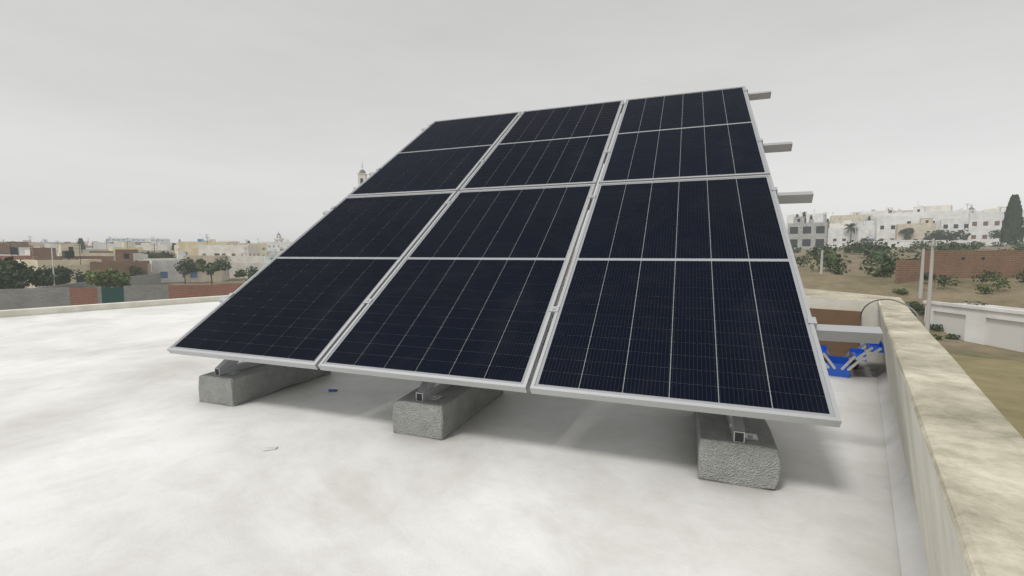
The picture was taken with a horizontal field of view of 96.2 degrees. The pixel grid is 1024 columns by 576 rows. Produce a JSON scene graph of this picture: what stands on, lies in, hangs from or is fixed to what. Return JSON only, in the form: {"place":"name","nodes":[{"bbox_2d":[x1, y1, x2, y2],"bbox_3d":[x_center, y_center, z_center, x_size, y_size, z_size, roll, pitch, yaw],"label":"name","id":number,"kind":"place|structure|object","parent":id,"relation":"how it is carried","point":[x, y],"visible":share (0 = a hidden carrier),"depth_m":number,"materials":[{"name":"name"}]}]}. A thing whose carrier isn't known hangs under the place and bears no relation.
{"place":"outdoors","nodes":[
{"label":"outdoors","id":0,"kind":"place"},
{"bbox_2d":[93,241,122,248],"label":"town house","id":1,"kind":"structure","parent":0,"point":[100,246],"depth_m":222.88,"materials":[{"name":"paint"}]},
{"bbox_2d":[106,237,169,242],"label":"building","id":2,"kind":"structure","parent":0,"point":[110,239],"depth_m":454.45,"materials":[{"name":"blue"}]},
{"bbox_2d":[179,239,229,255],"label":"town house","id":3,"kind":"structure","parent":0,"point":[190,248],"depth_m":141.74,"materials":[{"name":"beige"}]},
{"bbox_2d":[184,255,229,282],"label":"building","id":4,"kind":"structure","parent":0,"point":[217,276],"depth_m":100.81,"materials":[{"name":"white"}]},
{"bbox_2d":[258,240,291,250],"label":"town house","id":5,"kind":"structure","parent":0,"point":[283,244],"depth_m":322.70,"materials":[{"name":"white"}]},
{"bbox_2d":[0,0,1023,247],"label":"sky","id":6,"kind":"structure","parent":0,"point":[174,120],"materials":[{"name":"grey"}]},
{"bbox_2d":[24,245,1023,360],"bbox_3d":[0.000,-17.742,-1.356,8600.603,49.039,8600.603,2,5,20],"label":"ground","id":7,"kind":"structure","parent":0,"point":[855,279],"depth_m":41.72,"materials":[{"name":"brown soil"}]},
{"bbox_2d":[0,267,29,288],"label":"town tree","id":8,"kind":"object","parent":7,"relation":"on","point":[9,281],"visible":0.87,"depth_m":55.02,"materials":[{"name":"green plant"}]},
{"bbox_2d":[0,247,31,259],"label":"building","id":9,"kind":"structure","parent":7,"relation":"on","point":[14,250],"depth_m":89.72,"materials":[{"name":"red brick"}]},
{"bbox_2d":[0,256,32,277],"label":"town tree","id":10,"kind":"object","parent":7,"relation":"on","point":[5,265],"visible":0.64,"depth_m":56.97,"materials":[{"name":"green plant"}]},
{"bbox_2d":[0,245,32,253],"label":"town house","id":11,"kind":"structure","parent":7,"relation":"on","point":[4,249],"depth_m":112.84,"materials":[{"name":"brown brick"}]},
{"bbox_2d":[0,247,34,255],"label":"building","id":12,"kind":"structure","parent":7,"relation":"on","point":[21,251],"depth_m":103.53,"materials":[{"name":"beige"}]},
{"bbox_2d":[6,242,28,245],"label":"town house","id":13,"kind":"structure","parent":7,"relation":"on","point":[20,244],"depth_m":117.75,"materials":[{"name":"brown brick"}]},
{"bbox_2d":[8,262,51,287],"bbox_3d":[-64.829,-0.786,60.072,6.051,5.814,6.439,2,5,20],"label":"town tree","id":14,"kind":"object","parent":7,"relation":"on","point":[35,281],"visible":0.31,"depth_m":61.12,"materials":[{"name":"green plant"}]},
{"bbox_2d":[0,287,70,309],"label":"wall","id":15,"kind":"structure","parent":7,"relation":"on","point":[25,298],"depth_m":49.42,"materials":[{"name":"concrete"}]},
{"bbox_2d":[19,265,68,286],"bbox_3d":[-64.085,-0.601,63.010,5.562,5.059,5.212,2,5,20],"label":"town tree","id":16,"kind":"object","parent":7,"relation":"on","point":[60,276],"visible":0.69,"depth_m":63.17,"materials":[{"name":"green plant"}]},
{"bbox_2d":[16,251,100,287],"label":"low town house","id":17,"kind":"structure","parent":7,"relation":"on","point":[47,263],"depth_m":84.06,"materials":[{"name":"paint"}]},
{"bbox_2d":[50,265,82,284],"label":"town tree","id":18,"kind":"object","parent":7,"relation":"on","point":[63,268],"visible":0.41,"depth_m":66.24,"materials":[{"name":"green plant"}]},
{"bbox_2d":[30,248,113,260],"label":"building","id":19,"kind":"structure","parent":7,"relation":"on","point":[40,254],"depth_m":93.37,"materials":[{"name":"paint"}]},
{"bbox_2d":[69,288,97,305],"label":"brick boundary wall","id":20,"kind":"structure","parent":7,"relation":"on","point":[82,296],"depth_m":51.39,"materials":[{"name":"brick"}]},
{"bbox_2d":[57,244,115,260],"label":"cream house","id":21,"kind":"structure","parent":7,"relation":"on","point":[68,247],"depth_m":105.05,"materials":[{"name":"paint"}]},
{"bbox_2d":[37,273,160,287],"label":"wall","id":22,"kind":"structure","parent":7,"relation":"on","point":[151,279],"depth_m":79.55,"materials":[{"name":"concrete"}]},
{"bbox_2d":[97,286,101,303],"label":"wall pillar","id":23,"kind":"structure","parent":7,"relation":"on","point":[99,292],"depth_m":52.08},
{"bbox_2d":[80,268,130,287],"bbox_3d":[-53.486,-0.226,60.148,4.334,4.712,4.597,2,5,20],"label":"town tree","id":24,"kind":"object","parent":7,"relation":"on","point":[113,278],"visible":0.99,"depth_m":60.00,"materials":[{"name":"green plant"}]},
{"bbox_2d":[69,243,151,283],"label":"building","id":25,"kind":"structure","parent":7,"relation":"on","point":[83,268],"depth_m":82.02,"materials":[{"name":"paint"}]},
{"bbox_2d":[101,287,123,302],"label":"gate","id":26,"kind":"structure","parent":7,"relation":"on","point":[112,295],"depth_m":52.69,"materials":[{"name":"teal"}]},
{"bbox_2d":[90,249,149,279],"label":"building","id":27,"kind":"structure","parent":7,"relation":"on","point":[122,262],"depth_m":86.11,"materials":[{"name":"brown brick"}]},
{"bbox_2d":[109,241,142,252],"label":"town house","id":28,"kind":"structure","parent":7,"relation":"on","point":[131,245],"depth_m":156.14,"materials":[{"name":"beige"}]},
{"bbox_2d":[127,261,146,275],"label":"town tree","id":29,"kind":"object","parent":7,"relation":"on","point":[135,272],"visible":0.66,"depth_m":85.22,"materials":[{"name":"green plant"}]},
{"bbox_2d":[123,285,168,301],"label":"wall","id":30,"kind":"structure","parent":7,"relation":"on","point":[144,292],"depth_m":54.09,"materials":[{"name":"concrete"}]},
{"bbox_2d":[125,239,173,254],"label":"town house","id":31,"kind":"structure","parent":7,"relation":"on","point":[157,251],"depth_m":131.82,"materials":[{"name":"paint"}]},
{"bbox_2d":[135,243,171,249],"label":"town house","id":32,"kind":"structure","parent":7,"relation":"on","point":[157,247],"depth_m":186.81,"materials":[{"name":"paint"}]},
{"bbox_2d":[139,245,181,260],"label":"building","id":33,"kind":"structure","parent":7,"relation":"on","point":[145,257],"depth_m":101.19,"materials":[{"name":"paint"}]},
{"bbox_2d":[147,251,175,257],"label":"town tree","id":34,"kind":"object","parent":7,"relation":"on","point":[163,254],"visible":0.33,"depth_m":120.86,"materials":[{"name":"green plant"}]},
{"bbox_2d":[149,252,185,282],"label":"building","id":35,"kind":"structure","parent":7,"relation":"on","point":[167,271],"depth_m":98.32,"materials":[{"name":"grey"}]},
{"bbox_2d":[173,257,195,283],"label":"town tree","id":36,"kind":"object","parent":7,"relation":"on","point":[188,265],"visible":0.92,"depth_m":96.34,"materials":[{"name":"green plant"}]},
{"bbox_2d":[168,283,243,298],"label":"brick boundary wall","id":37,"kind":"structure","parent":7,"relation":"on","point":[183,291],"depth_m":56.76,"materials":[{"name":"brick"}]},
{"bbox_2d":[193,256,231,283],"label":"town tree","id":38,"kind":"object","parent":7,"relation":"on","point":[218,265],"visible":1,"depth_m":94.26,"materials":[{"name":"green plant"}]},
{"bbox_2d":[198,245,259,255],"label":"town house","id":39,"kind":"structure","parent":7,"relation":"on","point":[239,250],"depth_m":142.51,"materials":[{"name":"white"}]},
{"bbox_2d":[229,262,257,277],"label":"white house","id":40,"kind":"structure","parent":7,"relation":"on","point":[235,267],"depth_m":115.55,"materials":[{"name":"paint"}]},
{"bbox_2d":[234,266,257,280],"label":"town tree","id":41,"kind":"object","parent":7,"relation":"on","point":[243,273],"visible":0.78,"depth_m":82.35,"materials":[{"name":"green plant"}]},
{"bbox_2d":[229,248,263,262],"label":"building","id":42,"kind":"structure","parent":7,"relation":"on","point":[244,258],"depth_m":121.07,"materials":[{"name":"paint"}]},
{"bbox_2d":[238,243,266,255],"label":"town house","id":43,"kind":"structure","parent":7,"relation":"on","point":[263,249],"depth_m":219.09,"materials":[{"name":"beige"}]},
{"bbox_2d":[246,255,275,278],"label":"building","id":44,"kind":"structure","parent":7,"relation":"on","point":[267,259],"depth_m":115.24,"materials":[{"name":"white"}]},
{"bbox_2d":[353,163,366,189],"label":"minaret","id":45,"kind":"object","parent":7,"relation":"on","point":[362,175],"visible":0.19,"depth_m":139.66,"materials":[{"name":"paint"}]},
{"bbox_2d":[0,301,901,575],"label":"flat roof","id":46,"kind":"structure","parent":7,"relation":"on","point":[124,451],"depth_m":1.85,"materials":[{"name":"white paint"}]},
{"bbox_2d":[0,295,226,317],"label":"roof parapet","id":47,"kind":"structure","parent":46,"relation":"on","point":[54,310],"depth_m":7.45,"materials":[{"name":"paint"}]},
{"bbox_2d":[199,364,330,405],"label":"concrete ballast block","id":48,"kind":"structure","parent":46,"relation":"on","point":[249,384],"depth_m":2.87,"materials":[{"name":"concrete"}]},
{"bbox_2d":[393,385,503,439],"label":"concrete ballast block","id":49,"kind":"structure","parent":46,"relation":"on","point":[452,409],"depth_m":2.34,"materials":[{"name":"concrete"}]},
{"bbox_2d":[215,325,758,442],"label":"pv support legs","id":50,"kind":"object","parent":49,"relation":"on","point":[427,390],"visible":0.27,"depth_m":2.37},
{"bbox_2d":[218,89,882,416],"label":"solar mounting rails","id":51,"kind":"object","parent":46,"relation":"on","point":[854,334],"visible":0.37,"depth_m":2.37,"materials":[{"name":"metal"}]},
{"bbox_2d":[167,191,456,369],"bbox_3d":[-1.272,-0.205,3.309,1.134,0.035,1.958,2,39,20],"label":"solar panel","id":52,"kind":"object","parent":51,"relation":"attached to","point":[299,301],"visible":0.98,"depth_m":3.05,"materials":[{"name":"black glass"}]},
{"bbox_2d":[347,111,520,196],"bbox_3d":[-0.703,-1.424,4.759,1.134,0.035,1.958,2,39,20],"label":"solar panel","id":53,"kind":"object","parent":51,"relation":"attached to","point":[442,155],"visible":0.98,"depth_m":4.58,"materials":[{"name":"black glass"}]},
{"bbox_2d":[318,184,595,392],"bbox_3d":[-0.189,-0.174,2.911,1.134,0.035,1.958,2,39,20],"label":"solar panel","id":54,"kind":"object","parent":51,"relation":"attached to","point":[468,292],"visible":1,"depth_m":2.62,"materials":[{"name":"black glass"}]},
{"bbox_2d":[460,100,623,190],"bbox_3d":[0.379,-1.394,4.360,1.134,0.035,1.958,2,39,20],"label":"solar panel","id":55,"kind":"object","parent":51,"relation":"attached to","point":[564,145],"visible":0.99,"depth_m":4.16,"materials":[{"name":"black glass"}]},
{"bbox_2d":[598,86,769,182],"bbox_3d":[1.462,-1.363,3.961,1.134,0.035,1.958,2,39,20],"label":"solar panel","id":56,"kind":"object","parent":51,"relation":"attached to","point":[714,133],"visible":0.98,"depth_m":3.75,"materials":[{"name":"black glass"}]},
{"bbox_2d":[530,175,841,427],"bbox_3d":[0.893,-0.144,2.512,1.134,0.035,1.958,2,39,20],"label":"solar panel","id":57,"kind":"object","parent":51,"relation":"attached to","point":[684,294],"visible":1,"depth_m":2.18,"materials":[{"name":"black glass"}]},
{"bbox_2d":[694,412,779,488],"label":"concrete ballast block","id":58,"kind":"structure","parent":46,"relation":"on","point":[722,457],"depth_m":1.83,"materials":[{"name":"concrete"}]},
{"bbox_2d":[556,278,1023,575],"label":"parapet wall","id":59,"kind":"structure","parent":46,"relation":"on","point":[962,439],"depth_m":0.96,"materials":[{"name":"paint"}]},
{"bbox_2d":[809,308,860,369],"bbox_3d":[2.583,0.406,3.796,0.460,0.460,0.048,4,-3,39],"label":"cardboard sheet","id":60,"kind":"object","parent":46,"relation":"on","point":[835,317],"visible":0.24,"depth_m":3.73,"materials":[{"name":"cardboard"}]},
{"bbox_2d":[820,341,883,377],"bbox_3d":[2.514,0.527,3.542,0.525,0.252,0.307,3,5,34],"label":"cantilever toolbox","id":61,"kind":"object","parent":46,"relation":"on","point":[837,366],"visible":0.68,"depth_m":3.44,"materials":[{"name":"blue paint"}]},
{"bbox_2d":[858,299,920,364],"bbox_3d":[2.583,1.112,3.287,0.097,2.123,0.964,1,5,18],"label":"electric cable","id":62,"kind":"object","parent":46,"relation":"attached to","point":[913,310],"visible":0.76,"depth_m":2.94,"materials":[{"name":"grey plastic"}]},
{"bbox_2d":[858,361,929,575],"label":"roof flashing","id":63,"kind":"object","parent":46,"relation":"on","point":[912,558],"visible":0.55,"depth_m":1.72,"materials":[{"name":"white paint"}]},
{"bbox_2d":[794,255,811,266],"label":"field shrub","id":64,"kind":"object","parent":7,"relation":"on","point":[798,259],"visible":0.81,"depth_m":65.70,"materials":[{"name":"green plant"}]},
{"bbox_2d":[786,212,826,231],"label":"hill house","id":65,"kind":"structure","parent":7,"relation":"on","point":[818,217],"depth_m":258.65,"materials":[{"name":"white"}]},
{"bbox_2d":[788,212,828,248],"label":"hill villa","id":66,"kind":"object","parent":7,"relation":"on","point":[803,234],"visible":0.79,"depth_m":142.62,"materials":[{"name":"paint"}]},
{"bbox_2d":[806,244,830,257],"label":"field shrub","id":67,"kind":"object","parent":7,"relation":"on","point":[815,248],"visible":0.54,"depth_m":82.47,"materials":[{"name":"green plant"}]},
{"bbox_2d":[802,248,851,271],"bbox_3d":[39.623,-3.468,57.851,5.035,3.293,4.979,2,5,20],"label":"bush","id":68,"kind":"object","parent":7,"relation":"on","point":[836,260],"visible":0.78,"depth_m":57.39,"materials":[{"name":"green plant"}]},
{"bbox_2d":[828,241,842,247],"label":"wall","id":69,"kind":"structure","parent":7,"relation":"on","point":[838,243],"depth_m":165.70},
{"bbox_2d":[828,265,850,274],"bbox_3d":[35.959,-1.900,50.613,1.406,1.311,1.991,-2,5,-21],"label":"field shrub","id":70,"kind":"object","parent":7,"relation":"on","point":[837,270],"visible":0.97,"depth_m":50.53,"materials":[{"name":"green plant"}]},
{"bbox_2d":[829,220,852,227],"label":"hill villa","id":71,"kind":"object","parent":7,"relation":"on","point":[837,224],"visible":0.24,"depth_m":191.87,"materials":[{"name":"beige paint"}]},
{"bbox_2d":[828,222,868,240],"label":"hill villa","id":72,"kind":"object","parent":7,"relation":"on","point":[839,234],"visible":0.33,"depth_m":183.20,"materials":[{"name":"white paint"}]},
{"bbox_2d":[830,212,872,222],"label":"hill house","id":73,"kind":"structure","parent":7,"relation":"on","point":[855,216],"depth_m":283.09,"materials":[{"name":"beige"}]},
{"bbox_2d":[844,223,858,240],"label":"palm tree","id":74,"kind":"object","parent":7,"relation":"on","point":[851,227],"visible":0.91,"depth_m":180.78,"materials":[{"name":"green plant"}]},
{"bbox_2d":[840,240,864,252],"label":"field shrub","id":75,"kind":"object","parent":7,"relation":"on","point":[851,248],"visible":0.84,"depth_m":88.25,"materials":[{"name":"green plant"}]},
{"bbox_2d":[863,220,874,240],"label":"hill villa","id":76,"kind":"object","parent":7,"relation":"on","point":[869,224],"visible":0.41,"depth_m":183.41,"materials":[{"name":"white"}]},
{"bbox_2d":[860,257,881,265],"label":"bush","id":77,"kind":"object","parent":7,"relation":"on","point":[871,261],"visible":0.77,"depth_m":66.95,"materials":[{"name":"green plant"}]},
{"bbox_2d":[855,240,889,256],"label":"bush","id":78,"kind":"object","parent":7,"relation":"on","point":[868,248],"visible":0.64,"depth_m":80.98,"materials":[{"name":"green plant"}]},
{"bbox_2d":[850,207,895,219],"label":"hill house","id":79,"kind":"structure","parent":7,"relation":"on","point":[877,213],"depth_m":284.68,"materials":[{"name":"white"}]},
{"bbox_2d":[858,259,895,277],"bbox_3d":[38.239,-1.940,47.408,3.773,2.129,3.662,2,5,20],"label":"bush","id":80,"kind":"object","parent":7,"relation":"on","point":[884,271],"visible":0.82,"depth_m":46.99,"materials":[{"name":"green plant"}]},
{"bbox_2d":[859,240,902,257],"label":"bush","id":81,"kind":"object","parent":7,"relation":"on","point":[882,247],"visible":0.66,"depth_m":79.80,"materials":[{"name":"green plant"}]},
{"bbox_2d":[871,249,890,259],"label":"shrub","id":82,"kind":"object","parent":7,"relation":"on","point":[880,254],"visible":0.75,"depth_m":74.64,"materials":[{"name":"green plant"}]},
{"bbox_2d":[883,240,904,246],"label":"wall","id":83,"kind":"structure","parent":7,"relation":"on","point":[900,244],"depth_m":159.49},
{"bbox_2d":[877,254,912,270],"bbox_3d":[44.469,-2.616,53.177,3.859,2.633,3.403,-4,6,-42],"label":"bush","id":84,"kind":"object","parent":7,"relation":"on","point":[889,259],"visible":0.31,"depth_m":53.14,"materials":[{"name":"green plant"}]},
{"bbox_2d":[873,215,921,240],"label":"hill villa","id":85,"kind":"object","parent":7,"relation":"on","point":[885,226],"visible":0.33,"depth_m":177.12,"materials":[{"name":"white paint"}]},
{"bbox_2d":[898,228,913,239],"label":"hill tree","id":86,"kind":"object","parent":7,"relation":"on","point":[906,231],"visible":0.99,"depth_m":168.07,"materials":[{"name":"green plant"}]},
{"bbox_2d":[900,245,921,252],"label":"field shrub","id":87,"kind":"object","parent":7,"relation":"on","point":[909,250],"visible":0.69,"depth_m":97.62,"materials":[{"name":"green plant"}]},
{"bbox_2d":[904,240,925,246],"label":"wall","id":88,"kind":"structure","parent":7,"relation":"on","point":[906,243],"depth_m":158.10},
{"bbox_2d":[895,218,935,239],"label":"hill villa","id":89,"kind":"object","parent":7,"relation":"on","point":[923,226],"visible":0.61,"depth_m":167.56,"materials":[{"name":"beige paint"}]},
{"bbox_2d":[918,249,924,297],"bbox_3d":[35.292,-1.109,39.571,0.296,4.500,0.296,1,4,7],"label":"utility pole","id":90,"kind":"object","parent":7,"relation":"on","point":[920,293],"visible":0.84,"depth_m":39.50,"materials":[{"name":"grey concrete"}]},
{"bbox_2d":[925,239,936,332],"bbox_3d":[31.677,0.335,34.849,0.320,8.100,1.800,3,5,30],"label":"utility pole","id":91,"kind":"object","parent":7,"relation":"on","point":[933,244],"visible":0.9,"depth_m":34.76,"materials":[{"name":"grey concrete"}]},
{"bbox_2d":[892,203,971,229],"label":"hill villa","id":92,"kind":"object","parent":7,"relation":"on","point":[937,216],"visible":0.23,"depth_m":170.64,"materials":[{"name":"white paint"}]},
{"bbox_2d":[914,238,950,254],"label":"bush","id":93,"kind":"object","parent":7,"relation":"on","point":[939,246],"visible":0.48,"depth_m":83.17,"materials":[{"name":"green plant"}]},
{"bbox_2d":[919,205,952,211],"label":"hill villa","id":94,"kind":"object","parent":7,"relation":"on","point":[939,208],"visible":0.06,"depth_m":176.33,"materials":[{"name":"white"}]},
{"bbox_2d":[930,324,943,331],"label":"bush","id":95,"kind":"object","parent":7,"relation":"on","point":[936,327],"visible":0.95,"depth_m":36.16,"materials":[{"name":"green plant"}]},
{"bbox_2d":[923,229,970,240],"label":"hill tree","id":96,"kind":"object","parent":7,"relation":"on","point":[939,235],"visible":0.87,"depth_m":159.06,"materials":[{"name":"green plant"}]},
{"bbox_2d":[933,275,961,286],"bbox_3d":[37.727,-0.653,39.946,1.399,1.189,1.973,0,4,1],"label":"bank scrub","id":97,"kind":"object","parent":7,"relation":"on","point":[945,279],"visible":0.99,"depth_m":40.03,"materials":[{"name":"green plant"}]},
{"bbox_2d":[944,333,960,339],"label":"bank scrub","id":98,"kind":"object","parent":7,"relation":"on","point":[952,336],"visible":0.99,"depth_m":34.78,"materials":[{"name":"green plant"}]},
{"bbox_2d":[942,240,965,249],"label":"bush","id":99,"kind":"object","parent":7,"relation":"on","point":[952,246],"visible":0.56,"depth_m":85.81,"materials":[{"name":"green plant"}]},
{"bbox_2d":[940,218,968,240],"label":"hill villa","id":100,"kind":"object","parent":7,"relation":"on","point":[953,224],"visible":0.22,"depth_m":166.49,"materials":[{"name":"white paint"}]},
{"bbox_2d":[895,250,1023,283],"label":"brick wall","id":101,"kind":"structure","parent":7,"relation":"on","point":[967,263],"depth_m":43.88,"materials":[{"name":"brown brick"}]},
{"bbox_2d":[957,243,982,249],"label":"bush","id":102,"kind":"object","parent":7,"relation":"on","point":[973,247],"visible":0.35,"depth_m":90.81,"materials":[{"name":"green plant"}]},
{"bbox_2d":[923,300,1023,352],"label":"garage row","id":103,"kind":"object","parent":7,"relation":"on","point":[997,326],"depth_m":33.10,"materials":[{"name":"grey"}]},
{"bbox_2d":[971,239,994,244],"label":"wall","id":104,"kind":"structure","parent":7,"relation":"on","point":[988,241],"depth_m":151.00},
{"bbox_2d":[974,285,995,293],"bbox_3d":[38.898,0.145,37.775,1.248,0.796,0.879,2,5,20],"label":"bank scrub","id":105,"kind":"object","parent":7,"relation":"on","point":[984,289],"visible":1,"depth_m":37.66,"materials":[{"name":"green plant"}]},
{"bbox_2d":[971,270,1001,282],"bbox_3d":[41.040,-1.010,39.769,1.398,1.189,2.243,0,4,-2],"label":"bank scrub","id":106,"kind":"object","parent":7,"relation":"on","point":[987,273],"visible":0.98,"depth_m":39.63,"materials":[{"name":"green plant"}]},
{"bbox_2d":[988,229,1000,238],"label":"hill tree","id":107,"kind":"object","parent":7,"relation":"on","point":[997,234],"visible":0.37,"depth_m":153.24,"materials":[{"name":"green plant"}]},
{"bbox_2d":[967,207,1023,240],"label":"hill villa","id":108,"kind":"object","parent":7,"relation":"on","point":[981,225],"visible":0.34,"depth_m":160.03,"materials":[{"name":"white"}]},
{"bbox_2d":[989,277,1012,288],"bbox_3d":[40.194,-0.407,37.762,1.812,1.049,1.289,-3,5,-36],"label":"bank scrub","id":109,"kind":"object","parent":7,"relation":"on","point":[999,283],"visible":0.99,"depth_m":37.67,"materials":[{"name":"green plant"}]},
{"bbox_2d":[999,194,1023,245],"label":"cypress tree","id":110,"kind":"object","parent":7,"relation":"on","point":[1012,228],"visible":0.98,"depth_m":130.99,"materials":[{"name":"green plant"}]},
{"bbox_2d":[951,355,1023,437],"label":"verge grass","id":111,"kind":"structure","parent":0,"point":[999,383],"depth_m":23.92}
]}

